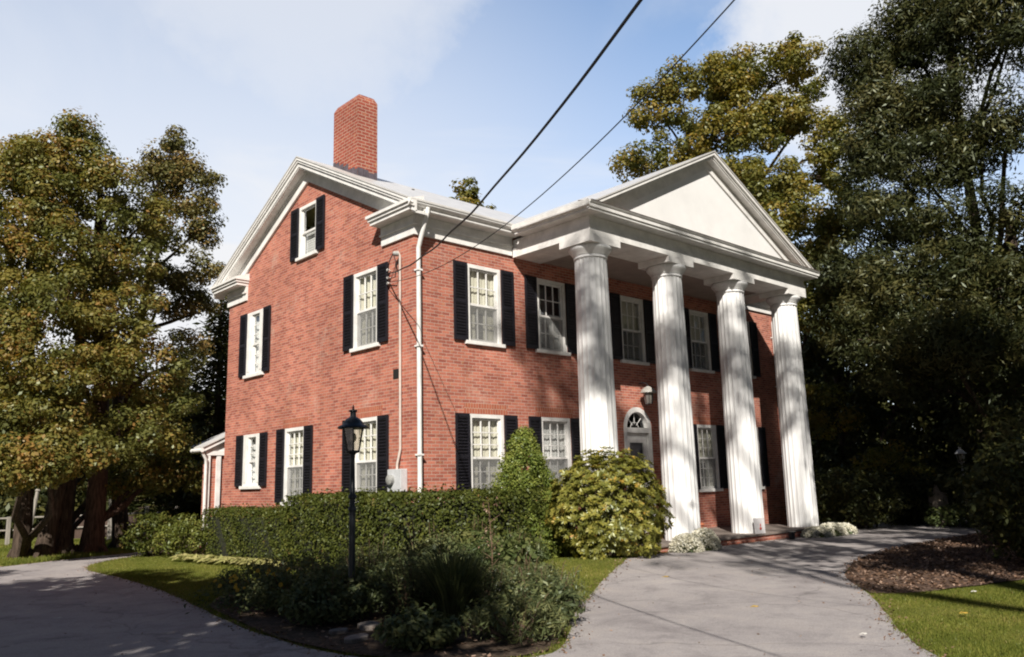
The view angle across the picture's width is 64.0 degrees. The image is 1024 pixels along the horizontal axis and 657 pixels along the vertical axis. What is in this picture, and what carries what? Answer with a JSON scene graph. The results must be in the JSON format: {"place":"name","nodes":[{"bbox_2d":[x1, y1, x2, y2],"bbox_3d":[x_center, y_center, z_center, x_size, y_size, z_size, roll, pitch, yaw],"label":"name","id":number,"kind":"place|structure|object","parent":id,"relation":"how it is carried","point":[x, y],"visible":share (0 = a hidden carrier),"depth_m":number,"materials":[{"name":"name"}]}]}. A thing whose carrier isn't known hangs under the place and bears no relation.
{"place":"outdoors","nodes":[
{"label":"outdoors","id":0,"kind":"place"},
{"bbox_2d":[0,534,200,565],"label":"lawn grass","id":1,"kind":"structure","parent":0,"point":[4,551],"depth_m":21.66,"materials":[{"name":"green plant"}]},
{"bbox_2d":[1,553,597,656],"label":"lawn grass","id":2,"kind":"structure","parent":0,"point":[116,566],"depth_m":16.16,"materials":[{"name":"green plant"}]},
{"bbox_2d":[414,547,489,574],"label":"ornamental grass","id":3,"kind":"object","parent":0,"point":[447,560],"depth_m":10.82,"materials":[{"name":"green plant"}]},
{"bbox_2d":[392,542,512,622],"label":"ornamental grass","id":4,"kind":"object","parent":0,"point":[453,583],"depth_m":9.47,"materials":[{"name":"green plant"}]},
{"bbox_2d":[0,518,987,656],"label":"driveway","id":5,"kind":"structure","parent":0,"point":[677,617],"depth_m":10.40,"materials":[{"name":"concrete"}]},
{"bbox_2d":[0,540,915,655],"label":"leaf crumbs","id":6,"kind":"object","parent":5,"relation":"on","point":[601,583],"visible":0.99,"depth_m":11.48,"materials":[{"name":"brown plant"}]},
{"bbox_2d":[0,538,954,656],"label":"edge grit","id":7,"kind":"object","parent":5,"relation":"on","point":[902,637],"visible":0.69,"depth_m":10.60,"materials":[{"name":"grey stone"}]},
{"bbox_2d":[668,533,704,552],"bbox_3d":[3.675,4.529,17.296,0.936,0.429,0.719,8,-14,-42],"label":"white flower mound","id":8,"kind":"object","parent":5,"relation":"on","point":[682,542],"visible":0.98,"depth_m":17.10,"materials":[{"name":"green plant"}]},
{"bbox_2d":[689,527,722,550],"bbox_3d":[4.147,4.570,17.773,0.937,0.520,0.701,8,-14,-42],"label":"white flower mound","id":9,"kind":"object","parent":5,"relation":"on","point":[709,538],"visible":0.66,"depth_m":17.60,"materials":[{"name":"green plant"}]},
{"bbox_2d":[800,526,831,537],"bbox_3d":[7.839,5.268,21.194,0.996,0.324,0.754,8,-14,-42],"label":"white flower mound","id":10,"kind":"object","parent":5,"relation":"on","point":[814,531],"visible":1,"depth_m":20.96,"materials":[{"name":"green plant"}]},
{"bbox_2d":[819,522,848,535],"bbox_3d":[8.424,5.312,21.672,1.106,0.386,0.838,8,-14,-42],"label":"white flower mound","id":11,"kind":"object","parent":5,"relation":"on","point":[832,528],"visible":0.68,"depth_m":21.43,"materials":[{"name":"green plant"}]},
{"bbox_2d":[831,522,858,534],"bbox_3d":[8.940,5.423,22.199,1.058,0.346,0.804,8,-14,-42],"label":"white flower mound","id":12,"kind":"object","parent":5,"relation":"on","point":[850,528],"visible":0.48,"depth_m":21.98,"materials":[{"name":"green plant"}]},
{"bbox_2d":[954,447,967,521],"bbox_3d":[13.820,4.773,25.048,0.356,2.421,0.356,8,-14,-42],"label":"lamp post","id":13,"kind":"object","parent":5,"relation":"on","point":[959,451],"visible":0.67,"depth_m":25.14,"materials":[{"name":"metal"}]},
{"bbox_2d":[0,515,1023,656],"bbox_3d":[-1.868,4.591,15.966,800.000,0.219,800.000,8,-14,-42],"label":"ground","id":14,"kind":"structure","parent":0,"point":[2,541],"depth_m":10.03,"materials":[{"name":"green plant"}]},
{"bbox_2d":[32,489,39,526],"bbox_3d":[-13.886,5.590,23.704,0.329,1.861,0.150,8,-14,-42],"label":"leaning post","id":15,"kind":"object","parent":14,"relation":"on","point":[36,499],"visible":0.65,"depth_m":23.82,"materials":[{"name":"white wood"}]},
{"bbox_2d":[0,472,83,538],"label":"dark bush","id":16,"kind":"object","parent":14,"relation":"on","point":[6,507],"visible":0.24,"depth_m":32.21,"materials":[{"name":"green plant"}]},
{"bbox_2d":[2,473,110,523],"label":"dark bush","id":17,"kind":"object","parent":14,"relation":"on","point":[77,497],"visible":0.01,"depth_m":34.50,"materials":[{"name":"green plant"}]},
{"bbox_2d":[0,131,118,558],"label":"edge tree","id":18,"kind":"object","parent":14,"relation":"on","point":[33,450],"visible":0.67,"depth_m":19.95,"materials":[{"name":"green plant"}]},
{"bbox_2d":[0,240,148,557],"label":"leaning tree","id":19,"kind":"object","parent":14,"relation":"on","point":[45,542],"visible":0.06,"depth_m":21.99,"materials":[{"name":"brown plant"}]},
{"bbox_2d":[0,499,178,545],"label":"paddock fence","id":20,"kind":"object","parent":14,"relation":"on","point":[77,532],"visible":0.26,"depth_m":28.85,"materials":[{"name":"white wood"}]},
{"bbox_2d":[0,107,207,553],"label":"broad tree","id":21,"kind":"object","parent":14,"relation":"on","point":[107,352],"visible":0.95,"depth_m":22.52,"materials":[{"name":"green plant"}]},
{"bbox_2d":[76,469,135,513],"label":"dark bush","id":22,"kind":"object","parent":14,"relation":"on","point":[83,496],"visible":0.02,"depth_m":34.57,"materials":[{"name":"green plant"}]},
{"bbox_2d":[39,231,208,553],"bbox_3d":[-12.123,5.571,25.370,5.363,17.698,4.939,8,-14,-42],"label":"dark trunk tree","id":23,"kind":"object","parent":14,"relation":"on","point":[68,523],"visible":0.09,"depth_m":22.62,"materials":[{"name":"brown plant"}]},
{"bbox_2d":[117,511,184,555],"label":"bush","id":24,"kind":"object","parent":14,"relation":"on","point":[155,518],"visible":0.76,"depth_m":21.06,"materials":[{"name":"green plant"}]},
{"bbox_2d":[106,345,213,533],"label":"spruce","id":25,"kind":"object","parent":14,"relation":"on","point":[133,507],"visible":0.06,"depth_m":32.34,"materials":[{"name":"green plant"}]},
{"bbox_2d":[128,457,198,527],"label":"dark bush","id":26,"kind":"object","parent":14,"relation":"on","point":[159,501],"visible":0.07,"depth_m":32.58,"materials":[{"name":"green plant"}]},
{"bbox_2d":[108,124,228,548],"bbox_3d":[-10.893,0.085,25.904,3.405,13.512,2.853,8,-14,-42],"label":"slender tree","id":27,"kind":"object","parent":14,"relation":"on","point":[175,172],"visible":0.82,"depth_m":26.31,"materials":[{"name":"green plant"}]},
{"bbox_2d":[130,298,229,535],"bbox_3d":[-11.333,3.396,30.828,5.809,9.708,6.011,8,-14,-42],"label":"spruce","id":28,"kind":"object","parent":14,"relation":"on","point":[218,378],"visible":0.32,"depth_m":30.71,"materials":[{"name":"green plant"}]},
{"bbox_2d":[190,433,224,550],"bbox_3d":[-7.590,4.493,23.810,3.339,3.620,0.700,8,-14,-42],"label":"porch","id":29,"kind":"object","parent":14,"relation":"on","point":[212,453],"visible":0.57,"depth_m":22.98,"materials":[{"name":"wood"}]},
{"bbox_2d":[188,264,229,517],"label":"spruce","id":30,"kind":"object","parent":14,"relation":"on","point":[222,399],"depth_m":37.99,"materials":[{"name":"green plant"}]},
{"bbox_2d":[192,551,562,656],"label":"planting bed","id":31,"kind":"object","parent":14,"relation":"on","point":[272,623],"visible":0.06,"depth_m":8.66,"materials":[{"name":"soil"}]},
{"bbox_2d":[151,518,207,556],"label":"golden bush","id":32,"kind":"object","parent":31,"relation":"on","point":[190,547],"visible":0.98,"depth_m":20.51,"materials":[{"name":"green plant"}]},
{"bbox_2d":[161,512,204,552],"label":"golden bush","id":33,"kind":"object","parent":31,"relation":"on","point":[191,519],"visible":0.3,"depth_m":21.35,"materials":[{"name":"green plant"}]},
{"bbox_2d":[178,568,290,615],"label":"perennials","id":34,"kind":"object","parent":31,"relation":"on","point":[234,591],"visible":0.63,"depth_m":11.09,"materials":[{"name":"green plant"}]},
{"bbox_2d":[204,557,275,599],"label":"perennial","id":35,"kind":"object","parent":31,"relation":"on","point":[249,570],"visible":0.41,"depth_m":12.30,"materials":[{"name":"green plant"}]},
{"bbox_2d":[199,502,291,559],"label":"clipped hedge","id":36,"kind":"object","parent":31,"relation":"on","point":[240,531],"visible":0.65,"depth_m":19.45,"materials":[{"name":"green plant"}]},
{"bbox_2d":[236,558,327,612],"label":"perennial","id":37,"kind":"object","parent":31,"relation":"on","point":[262,587],"visible":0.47,"depth_m":10.78,"materials":[{"name":"green plant"}]},
{"bbox_2d":[248,546,338,587],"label":"perennial","id":38,"kind":"object","parent":31,"relation":"on","point":[303,562],"visible":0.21,"depth_m":12.12,"materials":[{"name":"green plant"}]},
{"bbox_2d":[276,568,375,625],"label":"perennial","id":39,"kind":"object","parent":31,"relation":"on","point":[338,610],"visible":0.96,"depth_m":9.75,"materials":[{"name":"green plant"}]},
{"bbox_2d":[283,550,379,611],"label":"perennial","id":40,"kind":"object","parent":31,"relation":"on","point":[343,570],"visible":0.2,"depth_m":10.52,"materials":[{"name":"green plant"}]},
{"bbox_2d":[329,628,347,634],"bbox_3d":[-1.944,3.389,9.169,0.167,0.050,0.242,-9,-13,35],"label":"flagstone","id":41,"kind":"object","parent":31,"relation":"on","point":[335,631],"visible":1,"depth_m":9.11,"materials":[{"name":"grey stone"}]},
{"bbox_2d":[338,405,368,620],"bbox_3d":[-2.004,2.300,10.288,0.396,2.690,0.396,8,-14,-42],"label":"lamp post","id":42,"kind":"object","parent":31,"relation":"on","point":[352,422],"visible":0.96,"depth_m":10.32,"materials":[{"name":"black metal"}]},
{"bbox_2d":[317,536,393,597],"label":"perennial","id":43,"kind":"object","parent":31,"relation":"on","point":[369,559],"visible":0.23,"depth_m":11.85,"materials":[{"name":"green plant"}]},
{"bbox_2d":[344,633,368,642],"bbox_3d":[-1.650,3.295,8.713,0.216,0.050,0.372,-5,-11,18],"label":"flagstone","id":44,"kind":"object","parent":31,"relation":"on","point":[359,637],"visible":1,"depth_m":8.64,"materials":[{"name":"grey stone"}]},
{"bbox_2d":[336,533,398,584],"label":"perennial","id":45,"kind":"object","parent":31,"relation":"on","point":[372,552],"visible":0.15,"depth_m":13.19,"materials":[{"name":"green plant"}]},
{"bbox_2d":[357,621,379,630],"bbox_3d":[-1.649,3.428,9.445,0.252,0.060,0.396,1,-11,-16],"label":"flagstone","id":46,"kind":"object","parent":31,"relation":"on","point":[367,625],"visible":0.89,"depth_m":9.35,"materials":[{"name":"grey stone"}]},
{"bbox_2d":[356,544,446,618],"bbox_3d":[-1.328,3.213,10.385,1.466,0.915,1.474,8,-14,-42],"label":"perennial","id":47,"kind":"object","parent":31,"relation":"on","point":[392,596],"visible":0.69,"depth_m":10.13,"materials":[{"name":"green plant"}]},
{"bbox_2d":[406,520,424,553],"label":"dry stem","id":48,"kind":"object","parent":31,"relation":"on","point":[408,523],"visible":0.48,"depth_m":12.03,"materials":[{"name":"brown plant"}]},
{"bbox_2d":[371,601,463,651],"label":"perennial","id":49,"kind":"object","parent":31,"relation":"on","point":[412,630],"visible":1,"depth_m":8.13,"materials":[{"name":"green plant"}]},
{"bbox_2d":[278,482,572,568],"bbox_3d":[-1.815,4.025,16.911,4.259,1.625,5.199,8,-14,-42],"label":"clipped hedge","id":50,"kind":"object","parent":31,"relation":"on","point":[320,520],"visible":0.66,"depth_m":15.33,"materials":[{"name":"green plant"}]},
{"bbox_2d":[383,526,478,602],"bbox_3d":[-1.128,3.324,11.455,1.440,1.076,1.454,-4,-11,14],"label":"perennial","id":51,"kind":"object","parent":31,"relation":"on","point":[431,549],"visible":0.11,"depth_m":11.45,"materials":[{"name":"green plant"}]},
{"bbox_2d":[398,518,468,556],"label":"perennial","id":52,"kind":"object","parent":31,"relation":"on","point":[447,540],"visible":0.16,"depth_m":12.96,"materials":[{"name":"green plant"}]},
{"bbox_2d":[447,514,505,580],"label":"light perennial","id":53,"kind":"object","parent":31,"relation":"on","point":[474,534],"visible":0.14,"depth_m":13.59,"materials":[{"name":"green plant"}]},
{"bbox_2d":[425,549,528,610],"bbox_3d":[-0.368,3.242,10.461,1.476,0.834,1.432,8,-14,-42],"label":"perennial","id":54,"kind":"object","parent":31,"relation":"on","point":[495,580],"visible":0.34,"depth_m":10.27,"materials":[{"name":"green plant"}]},
{"bbox_2d":[458,522,508,591],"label":"light perennial","id":55,"kind":"object","parent":31,"relation":"on","point":[480,546],"visible":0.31,"depth_m":12.22,"materials":[{"name":"green plant"}]},
{"bbox_2d":[478,497,502,582],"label":"dry stem","id":56,"kind":"object","parent":31,"relation":"on","point":[486,527],"visible":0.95,"depth_m":11.48,"materials":[{"name":"brown plant"}]},
{"bbox_2d":[481,527,547,579],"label":"light perennial","id":57,"kind":"object","parent":31,"relation":"on","point":[510,548],"visible":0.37,"depth_m":12.43,"materials":[{"name":"green plant"}]},
{"bbox_2d":[455,586,578,645],"bbox_3d":[0.023,2.998,8.554,1.312,0.590,1.322,8,-14,-42],"label":"perennial","id":58,"kind":"object","parent":31,"relation":"on","point":[547,621],"visible":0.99,"depth_m":8.46,"materials":[{"name":"green plant"}]},
{"bbox_2d":[480,548,555,596],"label":"perennial","id":59,"kind":"object","parent":31,"relation":"on","point":[536,569],"visible":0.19,"depth_m":11.25,"materials":[{"name":"green plant"}]},
{"bbox_2d":[472,575,588,631],"bbox_3d":[0.223,3.147,9.431,1.317,0.608,1.169,-2,-11,3],"label":"perennial","id":60,"kind":"object","parent":31,"relation":"on","point":[563,593],"visible":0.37,"depth_m":9.31,"materials":[{"name":"green plant"}]},
{"bbox_2d":[489,426,575,558],"bbox_3d":[0.282,3.358,16.547,2.520,2.837,2.352,8,-14,-42],"label":"cone shrub","id":61,"kind":"object","parent":31,"relation":"on","point":[522,447],"visible":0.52,"depth_m":16.34,"materials":[{"name":"green plant"}]},
{"bbox_2d":[509,556,575,585],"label":"perennial","id":62,"kind":"object","parent":31,"relation":"on","point":[552,567],"visible":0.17,"depth_m":11.62,"materials":[{"name":"green plant"}]},
{"bbox_2d":[492,558,593,607],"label":"perennial","id":63,"kind":"object","parent":31,"relation":"on","point":[543,576],"visible":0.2,"depth_m":10.15,"materials":[{"name":"green plant"}]},
{"bbox_2d":[1,368,995,474],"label":"distant woods","id":64,"kind":"object","parent":14,"relation":"on","point":[110,401],"depth_m":46.14,"materials":[{"name":"green plant"}]},
{"bbox_2d":[210,94,821,553],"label":"brick house","id":65,"kind":"structure","parent":14,"relation":"on","point":[652,316],"depth_m":19.52,"materials":[{"name":"red brick"}]},
{"bbox_2d":[239,433,260,488],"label":"window","id":66,"kind":"structure","parent":65,"relation":"in","point":[249,475],"depth_m":21.72,"materials":[{"name":"white paint"}]},
{"bbox_2d":[243,308,263,378],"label":"window","id":67,"kind":"structure","parent":65,"relation":"in","point":[253,355],"depth_m":22.29,"materials":[{"name":"white paint"}]},
{"bbox_2d":[280,426,303,505],"bbox_3d":[-5.230,3.343,19.907,0.257,1.870,1.140,8,-14,-42],"label":"window","id":68,"kind":"structure","parent":65,"relation":"in","point":[293,451],"depth_m":20.05,"materials":[{"name":"white paint"}]},
{"bbox_2d":[295,200,318,261],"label":"window","id":69,"kind":"structure","parent":65,"relation":"in","point":[302,215],"depth_m":20.84,"materials":[{"name":"white paint"}]},
{"bbox_2d":[349,266,380,352],"bbox_3d":[-3.206,-0.416,18.295,0.257,1.810,1.140,8,-14,-42],"label":"window","id":70,"kind":"structure","parent":65,"relation":"in","point":[365,282],"depth_m":18.38,"materials":[{"name":"white paint"}]},
{"bbox_2d":[354,416,376,502],"bbox_3d":[-3.102,2.862,17.663,0.257,1.870,1.140,8,-14,-42],"label":"window","id":71,"kind":"structure","parent":65,"relation":"in","point":[366,459],"depth_m":17.74,"materials":[{"name":"white paint"}]},
{"bbox_2d":[465,263,505,348],"bbox_3d":[-0.666,-0.491,18.270,1.140,1.810,0.257,8,-14,-42],"label":"window","id":72,"kind":"structure","parent":65,"relation":"in","point":[484,296],"depth_m":18.31,"materials":[{"name":"white paint"}]},
{"bbox_2d":[470,414,504,490],"bbox_3d":[-0.595,2.761,17.680,0.996,1.800,0.200,8,-14,-42],"label":"window","id":73,"kind":"structure","parent":65,"relation":"in","point":[486,431],"depth_m":17.72,"materials":[{"name":"white paint"}]},
{"bbox_2d":[386,0,642,274],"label":"service cable","id":74,"kind":"object","parent":65,"relation":"attached to","point":[622,24],"visible":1,"depth_m":6.84,"materials":[{"name":"rubber"}]},
{"bbox_2d":[535,278,570,355],"bbox_3d":[0.909,-0.265,19.701,1.140,1.810,0.237,8,-14,-42],"label":"window","id":75,"kind":"structure","parent":65,"relation":"in","point":[551,328],"depth_m":19.71,"materials":[{"name":"white paint"}]},
{"bbox_2d":[541,417,571,485],"bbox_3d":[0.979,2.986,19.111,0.996,1.800,0.180,8,-14,-42],"label":"window","id":76,"kind":"structure","parent":65,"relation":"in","point":[556,435],"depth_m":19.25,"materials":[{"name":"white paint"}]},
{"bbox_2d":[391,0,734,281],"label":"phone cable","id":77,"kind":"object","parent":65,"relation":"attached to","point":[727,7],"visible":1,"depth_m":8.47,"materials":[{"name":"rubber"}]},
{"bbox_2d":[620,295,649,365],"bbox_3d":[3.155,0.062,21.769,1.140,1.810,0.247,8,-14,-42],"label":"window","id":78,"kind":"structure","parent":65,"relation":"in","point":[632,317],"depth_m":21.86,"materials":[{"name":"white paint"}]},
{"bbox_2d":[624,407,655,532],"bbox_3d":[3.239,3.639,21.112,1.130,3.215,0.180,8,-14,-42],"label":"front door","id":79,"kind":"structure","parent":65,"relation":"in","point":[639,440],"depth_m":21.36,"materials":[{"name":"white paint"}]},
{"bbox_2d":[689,309,714,373],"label":"window","id":80,"kind":"structure","parent":65,"relation":"in","point":[699,327],"depth_m":23.94,"materials":[{"name":"grey glass"}]},
{"bbox_2d":[697,424,723,491],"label":"window","id":81,"kind":"structure","parent":65,"relation":"in","point":[707,437],"depth_m":23.31,"materials":[{"name":"white paint"}]},
{"bbox_2d":[746,321,755,378],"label":"window","id":82,"kind":"structure","parent":65,"relation":"in","point":[748,331],"depth_m":25.61,"materials":[{"name":"white paint"}]},
{"bbox_2d":[753,518,765,533],"bbox_3d":[6.031,4.806,19.968,0.314,0.365,0.039,2,-14,-20],"label":"metal plate","id":83,"kind":"object","parent":65,"relation":"on","point":[759,525],"visible":1,"depth_m":19.96,"materials":[{"name":"white metal"}]},
{"bbox_2d":[756,427,764,488],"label":"window","id":84,"kind":"structure","parent":65,"relation":"in","point":[763,487],"depth_m":25.02,"materials":[{"name":"white paint"}]},
{"bbox_2d":[503,524,554,563],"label":"light perennial","id":85,"kind":"object","parent":14,"relation":"on","point":[540,550],"visible":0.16,"depth_m":13.72,"materials":[{"name":"green plant"}]},
{"bbox_2d":[539,552,662,615],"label":"lawn grass","id":86,"kind":"structure","parent":14,"relation":"on","point":[582,572],"depth_m":13.80,"materials":[{"name":"green plant"}]},
{"bbox_2d":[544,446,675,559],"bbox_3d":[1.823,3.303,15.601,2.681,2.109,2.407,8,-14,-42],"label":"rhododendron","id":87,"kind":"object","parent":14,"relation":"on","point":[628,523],"visible":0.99,"depth_m":14.94,"materials":[{"name":"green plant"}]},
{"bbox_2d":[814,464,911,528],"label":"dark shrub","id":88,"kind":"object","parent":14,"relation":"on","point":[851,509],"visible":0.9,"depth_m":23.71,"materials":[{"name":"green plant"}]},
{"bbox_2d":[872,469,952,524],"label":"dark shrub","id":89,"kind":"object","parent":14,"relation":"on","point":[915,487],"visible":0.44,"depth_m":25.07,"materials":[{"name":"green plant"}]},
{"bbox_2d":[803,0,1023,449],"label":"dark evergreen","id":90,"kind":"object","parent":14,"relation":"on","point":[930,342],"visible":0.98,"depth_m":22.91,"materials":[{"name":"green plant"}]},
{"bbox_2d":[845,531,1023,593],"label":"mulch bed","id":91,"kind":"object","parent":14,"relation":"on","point":[927,588],"visible":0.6,"depth_m":13.58,"materials":[{"name":"brown plant"}]},
{"bbox_2d":[953,428,1023,560],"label":"dark shrub","id":92,"kind":"object","parent":91,"relation":"on","point":[1007,478],"visible":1,"depth_m":14.04,"materials":[{"name":"green plant"}]},
{"bbox_2d":[957,457,1023,545],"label":"dark shrub","id":93,"kind":"object","parent":91,"relation":"on","point":[980,520],"visible":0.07,"depth_m":17.77,"materials":[{"name":"green plant"}]},
{"bbox_2d":[852,580,1023,656],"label":"lawn grass","id":94,"kind":"structure","parent":14,"relation":"on","point":[1004,595],"depth_m":8.98,"materials":[{"name":"green plant"}]},
{"bbox_2d":[928,485,950,525],"bbox_3d":[12.861,5.333,24.660,0.696,1.255,0.696,8,-14,-42],"label":"tree stump","id":95,"kind":"object","parent":14,"relation":"on","point":[937,498],"visible":0.55,"depth_m":24.48,"materials":[{"name":"grey plant"}]},
{"bbox_2d":[915,455,983,514],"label":"dark shrub","id":96,"kind":"object","parent":14,"relation":"on","point":[944,471],"visible":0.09,"depth_m":28.09,"materials":[{"name":"green plant"}]},
{"bbox_2d":[922,502,978,527],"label":"green plants","id":97,"kind":"object","parent":14,"relation":"on","point":[952,521],"visible":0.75,"depth_m":23.53,"materials":[{"name":"green plant"}]},
{"bbox_2d":[889,239,1021,506],"bbox_3d":[16.607,1.569,28.526,6.506,10.081,6.983,8,-14,-42],"label":"dark tree","id":98,"kind":"object","parent":14,"relation":"on","point":[958,403],"visible":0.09,"depth_m":28.34,"materials":[{"name":"green plant"}]},
{"bbox_2d":[0,0,1023,426],"label":"sky","id":99,"kind":"structure","parent":0,"point":[460,89],"materials":[{"name":"blue"}]},
{"label":"woodland floor","id":100,"kind":"structure","parent":0,"visible":0},
{"bbox_2d":[449,176,495,209],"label":"golden tree","id":101,"kind":"object","parent":100,"relation":"on","point":[471,196],"visible":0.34,"depth_m":54.18,"materials":[{"name":"green plant"}]},
{"bbox_2d":[606,30,893,441],"bbox_3d":[9.406,2.209,30.910,10.290,28.850,5.146,-7,-12,26],"label":"maple tree","id":102,"kind":"object","parent":100,"relation":"on","point":[731,81],"visible":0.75,"depth_m":32.33,"materials":[{"name":"green plant"}]},
{"bbox_2d":[771,308,888,509],"bbox_3d":[13.997,3.367,38.730,6.882,11.396,7.929,8,-14,-42],"label":"dark tree","id":103,"kind":"object","parent":100,"relation":"on","point":[812,376],"visible":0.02,"depth_m":37.04,"materials":[{"name":"green plant"}]},
{"bbox_2d":[798,256,948,514],"bbox_3d":[13.760,2.787,33.251,7.508,11.515,6.048,-5,-11,19],"label":"dark tree","id":104,"kind":"object","parent":100,"relation":"on","point":[810,352],"visible":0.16,"depth_m":32.64,"materials":[{"name":"green plant"}]},
{"bbox_2d":[813,258,993,506],"bbox_3d":[14.729,2.001,30.549,6.630,10.081,6.051,1,-11,-15],"label":"dark tree","id":105,"kind":"object","parent":100,"relation":"on","point":[904,419],"visible":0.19,"depth_m":29.93,"materials":[{"name":"green plant"}]},
{"label":"woodland ground","id":106,"kind":"structure","parent":0,"visible":0},
{"bbox_2d":[928,202,1023,526],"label":"dark tree","id":107,"kind":"object","parent":106,"relation":"on","point":[951,483],"visible":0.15,"depth_m":23.08,"materials":[{"name":"green plant"}]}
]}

